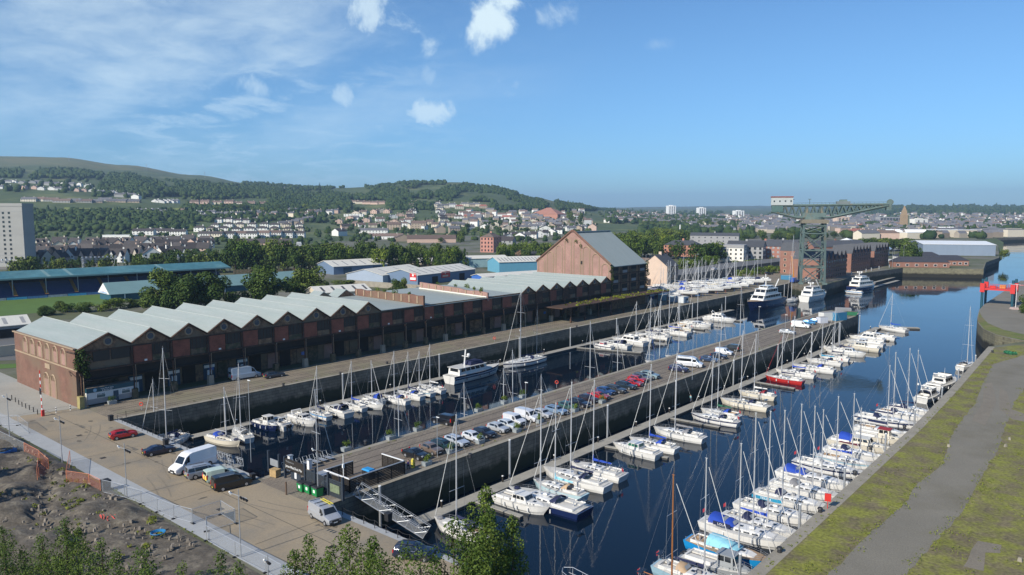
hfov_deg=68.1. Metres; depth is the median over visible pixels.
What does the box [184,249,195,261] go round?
broadleaf tree
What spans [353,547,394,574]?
foreground tree
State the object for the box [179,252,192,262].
broadleaf tree
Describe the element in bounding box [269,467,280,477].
crate box
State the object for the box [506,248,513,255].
broadleaf tree
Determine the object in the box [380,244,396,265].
broadleaf tree
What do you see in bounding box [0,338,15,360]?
back road
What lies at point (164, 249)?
house
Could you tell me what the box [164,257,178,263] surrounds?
broadleaf tree
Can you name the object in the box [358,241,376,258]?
broadleaf tree
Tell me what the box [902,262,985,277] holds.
river quay wall
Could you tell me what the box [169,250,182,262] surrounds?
broadleaf tree
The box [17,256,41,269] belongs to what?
broadleaf tree
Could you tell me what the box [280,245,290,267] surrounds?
broadleaf tree
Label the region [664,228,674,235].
broadleaf tree
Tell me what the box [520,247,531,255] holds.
broadleaf tree
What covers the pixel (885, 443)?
mooring pile
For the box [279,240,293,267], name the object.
broadleaf tree
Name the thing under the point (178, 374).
doorway
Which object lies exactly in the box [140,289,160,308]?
broadleaf tree
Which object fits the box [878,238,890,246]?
broadleaf tree
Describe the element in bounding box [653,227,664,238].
broadleaf tree
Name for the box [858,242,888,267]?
dockside apartments
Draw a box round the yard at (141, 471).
[7,408,463,574]
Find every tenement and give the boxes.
[480,231,501,251]
[646,252,678,285]
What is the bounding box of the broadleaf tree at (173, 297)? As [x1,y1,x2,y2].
[157,271,202,308]
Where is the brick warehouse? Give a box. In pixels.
[12,272,669,408]
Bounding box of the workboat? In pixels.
[678,547,753,574]
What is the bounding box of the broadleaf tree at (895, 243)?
[891,239,900,249]
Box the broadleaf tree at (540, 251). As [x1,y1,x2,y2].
[536,245,544,255]
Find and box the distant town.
[458,208,1023,237]
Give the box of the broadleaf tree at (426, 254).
[421,247,437,264]
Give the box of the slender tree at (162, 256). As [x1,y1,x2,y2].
[159,251,166,263]
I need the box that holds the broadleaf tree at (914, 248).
[906,244,922,256]
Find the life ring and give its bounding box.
[824,493,830,508]
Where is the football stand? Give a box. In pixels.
[0,261,230,300]
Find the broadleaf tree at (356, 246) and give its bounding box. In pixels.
[353,240,364,258]
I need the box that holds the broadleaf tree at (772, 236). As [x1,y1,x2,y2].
[770,234,776,239]
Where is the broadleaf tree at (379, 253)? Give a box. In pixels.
[369,247,388,266]
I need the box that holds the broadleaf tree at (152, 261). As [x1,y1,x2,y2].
[146,258,157,263]
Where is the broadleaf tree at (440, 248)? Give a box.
[430,243,445,255]
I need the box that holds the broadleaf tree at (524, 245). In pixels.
[516,241,528,248]
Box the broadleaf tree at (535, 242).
[530,240,539,247]
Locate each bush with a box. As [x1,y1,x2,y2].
[38,307,56,315]
[52,301,71,311]
[60,303,75,311]
[74,302,91,311]
[76,302,94,306]
[94,304,107,310]
[100,298,116,308]
[110,297,131,307]
[127,299,136,307]
[129,299,140,306]
[330,280,355,284]
[388,278,401,289]
[396,277,407,288]
[677,258,689,268]
[684,257,700,267]
[693,256,705,266]
[703,255,718,264]
[735,269,744,275]
[758,266,764,274]
[764,265,773,271]
[770,265,779,272]
[1018,294,1023,312]
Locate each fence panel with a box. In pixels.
[123,485,140,502]
[155,498,173,517]
[171,504,191,521]
[190,500,220,523]
[204,525,234,555]
[207,509,236,530]
[232,541,265,570]
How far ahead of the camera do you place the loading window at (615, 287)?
321.24 m
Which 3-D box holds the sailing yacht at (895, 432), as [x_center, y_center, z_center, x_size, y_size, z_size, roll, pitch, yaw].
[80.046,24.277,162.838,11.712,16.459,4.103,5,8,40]
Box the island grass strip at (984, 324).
[978,312,1023,339]
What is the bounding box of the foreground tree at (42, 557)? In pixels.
[17,533,66,574]
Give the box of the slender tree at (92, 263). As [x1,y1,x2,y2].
[90,257,95,266]
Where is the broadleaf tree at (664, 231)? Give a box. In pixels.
[657,229,668,235]
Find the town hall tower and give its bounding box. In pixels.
[900,206,909,224]
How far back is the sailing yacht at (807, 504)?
123.45 m
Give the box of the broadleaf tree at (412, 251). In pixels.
[406,247,419,264]
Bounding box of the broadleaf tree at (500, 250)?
[496,246,506,255]
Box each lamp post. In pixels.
[2,394,10,436]
[54,416,64,462]
[117,444,130,495]
[229,489,247,557]
[263,554,270,574]
[311,448,321,485]
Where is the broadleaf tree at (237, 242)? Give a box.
[234,237,250,246]
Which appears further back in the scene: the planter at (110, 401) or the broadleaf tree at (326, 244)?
the broadleaf tree at (326, 244)
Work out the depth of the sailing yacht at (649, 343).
222.23 m
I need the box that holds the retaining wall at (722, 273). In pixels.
[678,261,779,281]
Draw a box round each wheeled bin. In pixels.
[296,479,306,492]
[304,481,315,494]
[311,484,322,497]
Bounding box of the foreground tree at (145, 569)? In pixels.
[125,545,162,574]
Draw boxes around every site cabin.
[658,293,670,300]
[670,294,681,301]
[678,296,687,302]
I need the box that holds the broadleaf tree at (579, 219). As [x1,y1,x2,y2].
[577,213,583,224]
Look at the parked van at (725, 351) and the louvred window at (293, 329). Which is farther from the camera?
the parked van at (725, 351)
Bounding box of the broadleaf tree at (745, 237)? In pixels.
[740,234,747,240]
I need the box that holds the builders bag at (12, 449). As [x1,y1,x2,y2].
[2,447,16,451]
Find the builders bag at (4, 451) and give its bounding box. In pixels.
[0,449,10,453]
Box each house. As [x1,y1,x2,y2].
[20,196,37,201]
[35,237,50,242]
[36,241,51,245]
[36,244,50,252]
[36,249,53,263]
[43,197,60,201]
[50,244,68,253]
[51,236,67,243]
[52,198,72,202]
[52,239,63,244]
[52,248,69,262]
[66,247,77,260]
[67,237,81,243]
[68,243,80,247]
[76,198,92,202]
[76,247,98,262]
[79,242,96,247]
[80,239,97,244]
[85,236,100,239]
[93,199,103,202]
[93,244,112,247]
[94,238,109,244]
[98,197,112,200]
[99,247,108,257]
[101,236,118,243]
[107,198,117,201]
[108,247,129,262]
[110,242,122,247]
[112,238,123,243]
[114,192,124,196]
[116,199,127,202]
[120,236,134,241]
[122,243,138,247]
[124,239,139,243]
[125,245,143,255]
[126,199,141,202]
[131,194,141,198]
[132,228,156,234]
[134,235,149,242]
[138,242,151,250]
[141,238,151,242]
[142,246,159,260]
[150,235,166,242]
[151,242,169,248]
[154,238,170,245]
[155,199,166,202]
[156,245,168,255]
[158,228,174,234]
[167,235,181,238]
[169,228,187,235]
[169,245,188,252]
[170,238,186,245]
[172,241,183,245]
[182,234,195,240]
[185,241,196,248]
[187,237,199,241]
[189,200,199,204]
[193,224,205,231]
[196,241,211,250]
[197,230,211,236]
[199,237,214,247]
[200,199,209,203]
[206,225,216,230]
[210,230,223,237]
[211,223,220,227]
[212,200,222,204]
[214,217,222,222]
[218,225,229,230]
[223,216,234,221]
[224,199,234,203]
[224,221,234,227]
[224,230,235,238]
[232,226,242,230]
[233,218,242,222]
[235,221,244,227]
[236,230,246,237]
[237,238,293,244]
[242,217,249,222]
[244,225,255,230]
[244,230,258,237]
[247,222,257,227]
[256,225,268,230]
[257,230,271,237]
[260,221,268,227]
[269,222,279,227]
[269,225,279,229]
[270,229,282,237]
[282,221,290,227]
[282,230,293,237]
[283,225,292,229]
[294,230,305,237]
[295,225,303,230]
[326,209,333,213]
[332,228,346,235]
[335,218,343,223]
[340,223,350,228]
[359,227,388,233]
[360,210,368,214]
[361,217,371,221]
[368,222,376,227]
[369,233,402,238]
[370,209,378,213]
[375,216,384,221]
[383,209,391,212]
[387,221,401,229]
[394,233,407,240]
[405,217,412,222]
[407,234,455,242]
[411,220,426,229]
[431,222,440,227]
[434,224,445,232]
[438,216,447,220]
[445,213,455,217]
[448,225,459,233]
[454,214,463,218]
[455,204,463,208]
[456,222,464,226]
[460,202,468,206]
[501,235,515,244]
[502,225,511,230]
[514,232,525,236]
[527,230,537,238]
[529,223,536,228]
[538,230,543,236]
[539,225,550,229]
[540,229,548,235]
[549,228,557,234]
[553,227,562,233]
[565,225,576,230]
[576,225,583,230]
[588,223,596,230]
[739,221,753,224]
[835,228,852,232]
[846,224,857,227]
[849,228,862,231]
[853,229,879,238]
[877,229,899,238]
[899,232,923,238]
[903,229,929,231]
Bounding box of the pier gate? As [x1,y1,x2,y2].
[267,450,344,500]
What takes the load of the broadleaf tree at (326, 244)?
on the ground at (416, 492)
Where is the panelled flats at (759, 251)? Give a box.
[727,239,766,259]
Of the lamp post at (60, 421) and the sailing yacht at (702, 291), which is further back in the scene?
the sailing yacht at (702, 291)
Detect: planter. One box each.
[107,395,116,404]
[340,440,351,451]
[385,429,395,440]
[413,421,422,431]
[421,454,431,466]
[445,441,455,453]
[474,403,482,412]
[475,432,484,443]
[500,396,508,404]
[512,422,521,432]
[519,389,526,397]
[535,413,543,423]
[572,403,578,412]
[598,394,606,403]
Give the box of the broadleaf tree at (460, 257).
[455,251,465,263]
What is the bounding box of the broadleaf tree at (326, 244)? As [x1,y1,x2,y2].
[319,240,336,247]
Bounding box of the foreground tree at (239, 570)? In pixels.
[205,549,247,574]
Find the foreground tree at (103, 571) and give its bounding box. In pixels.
[79,537,134,574]
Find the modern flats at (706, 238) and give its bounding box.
[690,231,739,243]
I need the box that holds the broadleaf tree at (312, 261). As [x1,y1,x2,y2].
[304,249,318,267]
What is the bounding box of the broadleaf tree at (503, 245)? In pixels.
[498,242,513,255]
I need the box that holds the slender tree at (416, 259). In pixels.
[412,252,419,266]
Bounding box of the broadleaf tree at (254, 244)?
[251,243,262,265]
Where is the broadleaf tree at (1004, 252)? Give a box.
[999,249,1009,258]
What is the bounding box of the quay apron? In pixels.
[86,282,783,417]
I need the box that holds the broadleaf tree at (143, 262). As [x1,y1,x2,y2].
[139,258,150,264]
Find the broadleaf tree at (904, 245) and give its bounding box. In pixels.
[899,241,917,254]
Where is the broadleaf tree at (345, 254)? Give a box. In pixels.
[338,247,349,259]
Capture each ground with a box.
[0,232,1023,574]
[0,428,260,574]
[647,267,883,302]
[976,281,1023,348]
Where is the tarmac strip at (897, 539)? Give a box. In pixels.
[827,355,1023,574]
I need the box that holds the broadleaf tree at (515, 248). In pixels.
[507,242,517,255]
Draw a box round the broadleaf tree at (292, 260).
[286,251,300,270]
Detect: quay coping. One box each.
[116,283,786,418]
[747,346,993,574]
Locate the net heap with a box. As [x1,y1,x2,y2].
[1004,350,1016,354]
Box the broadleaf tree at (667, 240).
[662,237,675,251]
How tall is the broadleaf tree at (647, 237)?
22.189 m
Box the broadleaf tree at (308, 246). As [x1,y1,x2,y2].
[304,244,313,256]
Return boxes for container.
[781,275,791,279]
[816,316,827,323]
[818,311,832,320]
[832,311,846,320]
[835,307,851,310]
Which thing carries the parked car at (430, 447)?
on the pier deck
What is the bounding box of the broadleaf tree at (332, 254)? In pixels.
[325,244,342,259]
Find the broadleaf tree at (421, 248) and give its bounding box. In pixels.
[415,245,424,257]
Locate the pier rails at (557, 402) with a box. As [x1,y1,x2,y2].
[290,315,834,480]
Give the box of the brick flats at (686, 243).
[664,238,699,256]
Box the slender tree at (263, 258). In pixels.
[257,244,271,268]
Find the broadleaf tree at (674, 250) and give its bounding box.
[667,240,685,257]
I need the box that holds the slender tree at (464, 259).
[462,248,468,265]
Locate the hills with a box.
[0,156,1006,261]
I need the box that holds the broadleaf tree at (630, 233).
[620,230,636,238]
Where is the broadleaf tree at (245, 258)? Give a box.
[231,240,259,269]
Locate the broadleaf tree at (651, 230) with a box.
[645,228,655,236]
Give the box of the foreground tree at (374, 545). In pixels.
[317,523,395,574]
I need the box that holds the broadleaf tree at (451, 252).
[441,246,461,263]
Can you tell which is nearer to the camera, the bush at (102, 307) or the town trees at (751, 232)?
the bush at (102, 307)
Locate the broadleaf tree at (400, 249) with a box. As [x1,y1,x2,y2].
[392,244,410,264]
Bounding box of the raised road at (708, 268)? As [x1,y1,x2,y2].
[678,258,779,274]
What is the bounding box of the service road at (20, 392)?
[0,372,76,416]
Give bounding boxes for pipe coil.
[150,529,165,535]
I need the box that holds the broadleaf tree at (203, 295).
[176,271,224,305]
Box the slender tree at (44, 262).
[41,257,49,268]
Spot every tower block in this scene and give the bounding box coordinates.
[0,203,35,266]
[666,205,675,213]
[696,207,705,214]
[732,210,743,215]
[833,216,849,221]
[910,218,927,223]
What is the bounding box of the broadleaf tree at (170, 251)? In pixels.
[165,249,177,257]
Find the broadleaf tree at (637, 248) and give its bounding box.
[629,238,646,256]
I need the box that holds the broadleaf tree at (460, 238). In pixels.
[456,235,464,242]
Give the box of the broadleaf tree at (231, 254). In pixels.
[221,245,244,269]
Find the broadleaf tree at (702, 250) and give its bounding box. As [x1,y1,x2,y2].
[686,243,709,258]
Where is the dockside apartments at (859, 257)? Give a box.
[832,244,870,271]
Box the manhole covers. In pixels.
[76,434,336,548]
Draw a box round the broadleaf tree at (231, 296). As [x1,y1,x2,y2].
[202,275,239,305]
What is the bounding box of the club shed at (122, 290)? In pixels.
[98,271,293,299]
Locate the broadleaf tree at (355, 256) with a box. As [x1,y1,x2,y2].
[349,252,358,258]
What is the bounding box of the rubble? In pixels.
[0,436,194,574]
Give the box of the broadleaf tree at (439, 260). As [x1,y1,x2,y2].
[432,252,447,265]
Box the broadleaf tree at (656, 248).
[652,239,664,254]
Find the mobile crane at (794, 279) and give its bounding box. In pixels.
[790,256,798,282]
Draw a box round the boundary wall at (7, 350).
[0,344,14,356]
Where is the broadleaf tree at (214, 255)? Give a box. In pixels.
[209,251,224,262]
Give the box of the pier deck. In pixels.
[259,314,851,501]
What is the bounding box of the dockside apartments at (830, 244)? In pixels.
[806,239,863,248]
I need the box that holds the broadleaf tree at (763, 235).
[759,231,766,239]
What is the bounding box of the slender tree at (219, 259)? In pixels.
[217,257,225,272]
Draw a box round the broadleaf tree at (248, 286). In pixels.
[239,279,264,299]
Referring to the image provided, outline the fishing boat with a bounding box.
[855,426,900,445]
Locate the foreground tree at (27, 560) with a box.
[13,545,38,574]
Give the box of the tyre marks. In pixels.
[84,424,397,573]
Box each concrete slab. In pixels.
[964,541,1001,570]
[972,383,995,424]
[999,387,1023,421]
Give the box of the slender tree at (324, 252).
[321,247,328,260]
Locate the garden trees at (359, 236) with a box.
[324,207,603,241]
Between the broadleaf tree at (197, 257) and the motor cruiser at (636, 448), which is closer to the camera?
the motor cruiser at (636, 448)
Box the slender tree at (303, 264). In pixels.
[300,246,307,267]
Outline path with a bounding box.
[0,413,308,574]
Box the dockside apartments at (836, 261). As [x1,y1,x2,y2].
[793,248,847,278]
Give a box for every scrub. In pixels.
[0,457,165,574]
[91,189,351,211]
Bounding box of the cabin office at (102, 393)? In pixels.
[82,380,133,404]
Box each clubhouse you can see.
[889,256,949,267]
[893,252,938,258]
[936,255,969,265]
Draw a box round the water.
[180,241,1023,574]
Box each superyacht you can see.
[747,274,786,310]
[799,280,825,301]
[846,271,874,291]
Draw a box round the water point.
[411,458,414,467]
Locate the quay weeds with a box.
[5,296,993,565]
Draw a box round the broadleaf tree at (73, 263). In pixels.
[66,259,80,267]
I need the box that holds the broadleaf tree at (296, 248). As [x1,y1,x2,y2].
[291,243,306,267]
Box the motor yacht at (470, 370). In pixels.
[443,349,498,384]
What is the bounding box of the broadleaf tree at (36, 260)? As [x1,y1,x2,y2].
[32,256,44,269]
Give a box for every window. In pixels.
[92,350,109,361]
[96,392,105,397]
[103,336,112,345]
[111,347,129,358]
[121,388,129,393]
[146,331,154,339]
[152,342,169,353]
[184,327,192,334]
[190,337,205,348]
[220,322,227,330]
[225,332,239,343]
[253,318,260,325]
[258,328,271,338]
[284,315,290,321]
[288,324,301,334]
[313,311,318,318]
[317,320,328,330]
[340,308,345,314]
[344,317,354,326]
[365,305,370,311]
[369,314,379,322]
[392,311,402,319]
[414,308,422,316]
[434,305,442,313]
[454,303,461,310]
[473,300,480,307]
[492,297,500,305]
[512,295,519,302]
[528,293,534,299]
[543,292,548,297]
[557,289,561,295]
[582,287,587,292]
[594,285,599,290]
[613,267,618,273]
[613,275,617,282]
[613,284,617,291]
[622,266,627,272]
[622,274,626,281]
[622,283,626,290]
[631,265,635,271]
[631,273,635,280]
[631,282,635,289]
[639,281,643,287]
[640,272,644,278]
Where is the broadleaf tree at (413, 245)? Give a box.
[408,241,420,249]
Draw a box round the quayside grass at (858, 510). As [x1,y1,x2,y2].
[766,344,1023,574]
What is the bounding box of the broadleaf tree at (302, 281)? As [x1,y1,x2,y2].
[285,277,308,293]
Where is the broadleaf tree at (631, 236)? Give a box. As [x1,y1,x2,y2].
[623,234,641,251]
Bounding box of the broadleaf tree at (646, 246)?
[639,237,652,257]
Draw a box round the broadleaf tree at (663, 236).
[659,232,674,240]
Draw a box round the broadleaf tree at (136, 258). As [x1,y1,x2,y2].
[131,254,145,264]
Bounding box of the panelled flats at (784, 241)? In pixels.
[777,238,799,242]
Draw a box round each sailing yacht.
[142,377,169,437]
[154,346,189,443]
[204,388,239,446]
[232,364,254,443]
[300,389,332,455]
[309,365,332,420]
[342,362,367,412]
[354,360,382,409]
[384,354,410,404]
[384,388,410,435]
[398,352,425,400]
[410,357,435,397]
[420,344,446,394]
[434,414,487,543]
[458,382,473,416]
[493,366,512,401]
[498,348,521,403]
[503,289,546,368]
[508,389,593,521]
[534,403,589,500]
[544,382,612,493]
[571,378,628,483]
[580,321,598,376]
[610,327,624,370]
[623,302,654,342]
[629,364,679,454]
[636,306,672,340]
[636,471,708,574]
[641,322,654,361]
[644,310,669,334]
[645,304,674,362]
[650,455,737,574]
[653,261,691,336]
[653,353,707,443]
[657,264,679,287]
[664,265,687,288]
[665,306,690,356]
[668,285,693,331]
[677,265,697,296]
[678,258,693,281]
[679,259,695,287]
[683,443,770,568]
[686,266,713,326]
[686,271,706,285]
[687,260,707,284]
[689,265,707,288]
[691,356,740,427]
[692,289,708,295]
[698,412,791,549]
[701,264,723,293]
[701,343,742,419]
[702,261,723,281]
[707,266,730,284]
[711,269,730,289]
[716,257,740,290]
[716,307,725,337]
[720,331,770,411]
[722,411,797,537]
[724,262,748,288]
[725,259,744,282]
[732,410,815,525]
[733,286,744,337]
[735,280,753,287]
[738,334,777,400]
[748,266,770,283]
[752,404,827,513]
[765,331,805,385]
[769,406,841,501]
[775,318,816,378]
[775,410,853,491]
[786,236,798,302]
[791,396,866,479]
[793,333,836,373]
[806,320,842,366]
[815,392,875,470]
[819,326,849,361]
[822,314,850,348]
[823,406,883,462]
[825,323,854,352]
[854,352,920,429]
[854,365,910,437]
[875,348,928,421]
[879,294,908,332]
[887,348,933,414]
[955,307,973,370]
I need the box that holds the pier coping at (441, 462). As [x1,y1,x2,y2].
[261,310,858,502]
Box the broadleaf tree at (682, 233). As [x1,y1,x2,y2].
[672,228,689,239]
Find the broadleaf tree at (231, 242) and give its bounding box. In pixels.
[226,238,239,251]
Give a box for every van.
[168,444,216,474]
[202,465,238,482]
[210,471,251,491]
[228,365,260,380]
[307,497,341,525]
[431,413,455,425]
[514,406,537,422]
[715,347,733,355]
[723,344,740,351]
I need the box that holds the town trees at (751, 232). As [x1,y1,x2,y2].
[637,211,1023,238]
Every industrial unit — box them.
[305,283,370,294]
[316,258,386,274]
[345,264,416,282]
[382,258,433,265]
[386,263,474,284]
[444,255,505,267]
[470,270,536,278]
[488,256,539,272]
[515,249,536,255]
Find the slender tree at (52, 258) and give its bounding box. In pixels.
[48,256,56,268]
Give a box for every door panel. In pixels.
[130,376,141,390]
[168,370,179,380]
[204,364,214,374]
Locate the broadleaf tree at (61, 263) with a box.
[49,258,69,268]
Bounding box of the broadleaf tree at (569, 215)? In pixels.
[566,212,575,221]
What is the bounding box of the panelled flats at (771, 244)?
[748,239,782,258]
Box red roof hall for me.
[535,208,565,218]
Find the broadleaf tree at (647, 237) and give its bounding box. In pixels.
[643,235,654,257]
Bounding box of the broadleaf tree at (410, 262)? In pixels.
[397,246,411,263]
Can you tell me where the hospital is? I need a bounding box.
[875,217,899,220]
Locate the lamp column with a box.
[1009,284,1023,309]
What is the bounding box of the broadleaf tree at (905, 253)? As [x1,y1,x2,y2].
[899,248,913,256]
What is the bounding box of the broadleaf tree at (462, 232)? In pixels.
[456,230,464,237]
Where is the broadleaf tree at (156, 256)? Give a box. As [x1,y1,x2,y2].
[150,252,162,263]
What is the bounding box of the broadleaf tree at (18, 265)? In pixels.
[6,260,25,270]
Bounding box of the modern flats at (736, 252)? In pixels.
[720,244,746,260]
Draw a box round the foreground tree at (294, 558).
[278,549,306,574]
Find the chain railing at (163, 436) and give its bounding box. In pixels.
[117,415,232,465]
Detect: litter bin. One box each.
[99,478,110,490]
[108,414,113,420]
[162,438,168,444]
[249,472,255,479]
[384,511,392,521]
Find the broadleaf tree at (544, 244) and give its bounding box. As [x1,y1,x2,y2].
[538,242,548,251]
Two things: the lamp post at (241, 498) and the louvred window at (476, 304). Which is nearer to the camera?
the lamp post at (241, 498)
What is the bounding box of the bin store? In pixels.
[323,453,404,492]
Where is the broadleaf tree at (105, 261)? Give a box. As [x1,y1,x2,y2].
[96,254,114,266]
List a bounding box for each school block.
[102,235,137,238]
[344,214,363,216]
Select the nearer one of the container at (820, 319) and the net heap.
the net heap
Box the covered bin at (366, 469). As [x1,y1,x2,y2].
[361,466,374,479]
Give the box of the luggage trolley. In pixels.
[316,452,327,460]
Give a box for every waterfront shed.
[930,229,955,236]
[951,229,976,230]
[1000,229,1023,236]
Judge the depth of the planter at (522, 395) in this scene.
169.90 m
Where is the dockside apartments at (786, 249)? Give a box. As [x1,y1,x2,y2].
[780,242,808,273]
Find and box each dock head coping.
[114,419,258,478]
[338,511,457,564]
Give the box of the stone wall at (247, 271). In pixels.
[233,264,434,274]
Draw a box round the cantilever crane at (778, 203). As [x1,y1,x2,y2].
[771,196,893,284]
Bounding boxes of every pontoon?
[189,309,733,440]
[410,326,880,526]
[475,500,523,519]
[577,347,641,353]
[605,445,668,459]
[670,417,720,428]
[755,381,794,389]
[801,362,834,367]
[873,277,894,282]
[874,280,899,287]
[898,327,919,329]
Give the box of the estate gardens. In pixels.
[35,225,327,259]
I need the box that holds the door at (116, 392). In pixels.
[113,390,118,399]
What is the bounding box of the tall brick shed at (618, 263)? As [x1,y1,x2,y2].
[536,230,649,309]
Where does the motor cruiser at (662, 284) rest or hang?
on the boatyard ground at (775, 277)
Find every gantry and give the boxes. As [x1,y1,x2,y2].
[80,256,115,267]
[980,277,1018,307]
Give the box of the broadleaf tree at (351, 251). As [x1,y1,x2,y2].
[335,244,354,259]
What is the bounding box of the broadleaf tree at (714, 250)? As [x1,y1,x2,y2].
[707,242,720,261]
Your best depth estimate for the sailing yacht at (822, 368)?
227.60 m
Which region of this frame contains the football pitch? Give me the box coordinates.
[0,294,138,315]
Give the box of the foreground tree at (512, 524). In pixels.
[491,514,530,574]
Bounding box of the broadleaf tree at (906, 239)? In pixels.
[902,238,914,247]
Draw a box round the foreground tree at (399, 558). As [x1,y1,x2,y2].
[383,540,441,574]
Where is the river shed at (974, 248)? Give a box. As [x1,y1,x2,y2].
[908,240,995,255]
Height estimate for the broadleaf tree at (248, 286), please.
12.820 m
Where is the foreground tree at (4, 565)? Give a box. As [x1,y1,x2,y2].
[0,525,40,574]
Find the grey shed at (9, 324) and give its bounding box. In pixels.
[0,314,30,338]
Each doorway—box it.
[0,328,19,337]
[45,378,48,394]
[51,380,55,397]
[80,382,96,395]
[100,377,118,383]
[128,374,142,390]
[144,371,158,389]
[167,368,180,385]
[182,365,195,383]
[203,362,214,379]
[217,360,228,376]
[236,357,247,365]
[249,354,260,370]
[267,352,277,367]
[279,350,290,365]
[296,348,303,362]
[308,345,317,360]
[324,344,331,357]
[334,341,343,355]
[349,339,357,353]
[360,337,368,351]
[373,336,381,349]
[384,333,390,347]
[396,332,402,345]
[404,330,411,342]
[416,329,422,341]
[424,327,431,339]
[436,326,442,337]
[444,324,450,335]
[455,322,461,334]
[463,321,469,332]
[474,319,480,331]
[482,317,489,329]
[494,316,500,327]
[502,314,508,325]
[512,313,517,324]
[518,312,523,323]
[527,311,531,321]
[533,310,536,320]
[541,309,545,319]
[547,308,550,318]
[555,309,558,316]
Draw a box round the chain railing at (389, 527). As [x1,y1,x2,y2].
[335,505,457,557]
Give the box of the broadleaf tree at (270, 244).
[265,239,278,251]
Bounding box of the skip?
[845,311,857,315]
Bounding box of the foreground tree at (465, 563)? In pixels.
[424,516,494,574]
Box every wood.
[0,165,285,196]
[33,205,327,230]
[240,179,613,210]
[604,208,725,223]
[817,203,1023,214]
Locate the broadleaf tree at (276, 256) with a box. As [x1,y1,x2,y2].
[267,244,285,268]
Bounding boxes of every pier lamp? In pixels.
[247,380,250,455]
[525,382,527,429]
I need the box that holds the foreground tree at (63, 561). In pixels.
[43,516,109,574]
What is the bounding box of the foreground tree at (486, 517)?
[443,483,524,574]
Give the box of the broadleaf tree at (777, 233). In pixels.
[772,230,782,238]
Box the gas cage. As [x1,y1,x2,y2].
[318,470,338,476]
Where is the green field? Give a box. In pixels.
[64,207,178,210]
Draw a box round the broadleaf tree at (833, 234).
[830,231,838,237]
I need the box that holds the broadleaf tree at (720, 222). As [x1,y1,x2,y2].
[717,220,725,224]
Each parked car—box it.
[108,429,137,440]
[141,444,175,456]
[184,462,222,479]
[262,370,284,378]
[392,539,436,562]
[401,447,429,460]
[419,441,443,455]
[429,436,457,449]
[443,433,469,447]
[461,429,484,442]
[472,426,496,438]
[486,421,509,433]
[497,418,515,430]
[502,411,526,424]
[535,407,553,418]
[544,403,568,415]
[557,400,578,410]
[567,396,591,407]
[578,393,598,402]
[587,391,610,398]
[595,386,615,394]
[605,383,626,393]
[615,380,636,389]
[624,378,643,386]
[627,374,646,382]
[631,372,652,379]
[640,369,659,379]
[668,363,688,372]
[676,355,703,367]
[700,355,718,362]
[710,352,727,359]
[779,328,795,334]
[791,320,810,328]
[803,320,815,324]
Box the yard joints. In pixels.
[3,406,445,574]
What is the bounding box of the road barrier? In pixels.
[39,370,44,416]
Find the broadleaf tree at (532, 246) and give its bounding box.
[527,243,536,250]
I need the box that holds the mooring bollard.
[776,546,782,552]
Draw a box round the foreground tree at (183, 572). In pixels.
[175,560,203,574]
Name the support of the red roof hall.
on the hills
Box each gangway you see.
[217,450,243,467]
[353,482,430,538]
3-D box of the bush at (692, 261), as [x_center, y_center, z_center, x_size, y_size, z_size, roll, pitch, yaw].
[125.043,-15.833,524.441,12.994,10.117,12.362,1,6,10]
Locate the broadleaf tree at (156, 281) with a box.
[138,267,183,308]
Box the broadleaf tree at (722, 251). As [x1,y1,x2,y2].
[713,241,727,263]
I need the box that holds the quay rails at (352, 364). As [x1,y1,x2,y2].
[104,304,673,414]
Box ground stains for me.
[30,312,759,566]
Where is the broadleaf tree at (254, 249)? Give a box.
[242,242,260,268]
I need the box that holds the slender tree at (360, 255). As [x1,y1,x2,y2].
[357,247,362,258]
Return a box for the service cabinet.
[306,458,312,469]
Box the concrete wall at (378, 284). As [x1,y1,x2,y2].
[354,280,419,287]
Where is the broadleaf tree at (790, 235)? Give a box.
[786,232,793,239]
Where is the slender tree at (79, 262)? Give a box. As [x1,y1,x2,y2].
[76,256,84,267]
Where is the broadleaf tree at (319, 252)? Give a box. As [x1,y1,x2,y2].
[310,247,325,262]
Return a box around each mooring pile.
[342,373,343,398]
[378,485,381,527]
[509,439,510,477]
[606,405,608,437]
[732,360,734,385]
[738,552,741,574]
[777,344,778,366]
[798,503,801,527]
[843,467,845,488]
[884,433,886,451]
[913,409,915,425]
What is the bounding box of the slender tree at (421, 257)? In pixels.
[419,245,430,264]
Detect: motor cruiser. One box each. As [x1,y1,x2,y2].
[250,414,277,430]
[273,416,293,431]
[284,408,315,426]
[324,402,354,418]
[365,393,386,404]
[492,489,548,514]
[593,341,615,349]
[599,339,632,349]
[612,333,648,346]
[613,439,662,460]
[652,283,672,285]
[666,282,684,285]
[670,287,686,291]
[677,319,710,328]
[702,310,735,322]
[715,277,732,280]
[741,277,763,285]
[827,431,892,453]
[831,347,865,356]
[842,341,881,351]
[845,289,863,294]
[846,338,885,347]
[849,330,886,342]
[876,332,896,340]
[913,384,940,403]
[923,372,956,391]
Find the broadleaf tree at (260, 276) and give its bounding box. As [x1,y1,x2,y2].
[240,265,297,298]
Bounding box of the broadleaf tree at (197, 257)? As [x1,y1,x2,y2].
[192,252,210,261]
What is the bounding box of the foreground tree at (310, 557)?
[291,533,348,574]
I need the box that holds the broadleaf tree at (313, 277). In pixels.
[289,265,328,293]
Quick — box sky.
[0,0,1023,207]

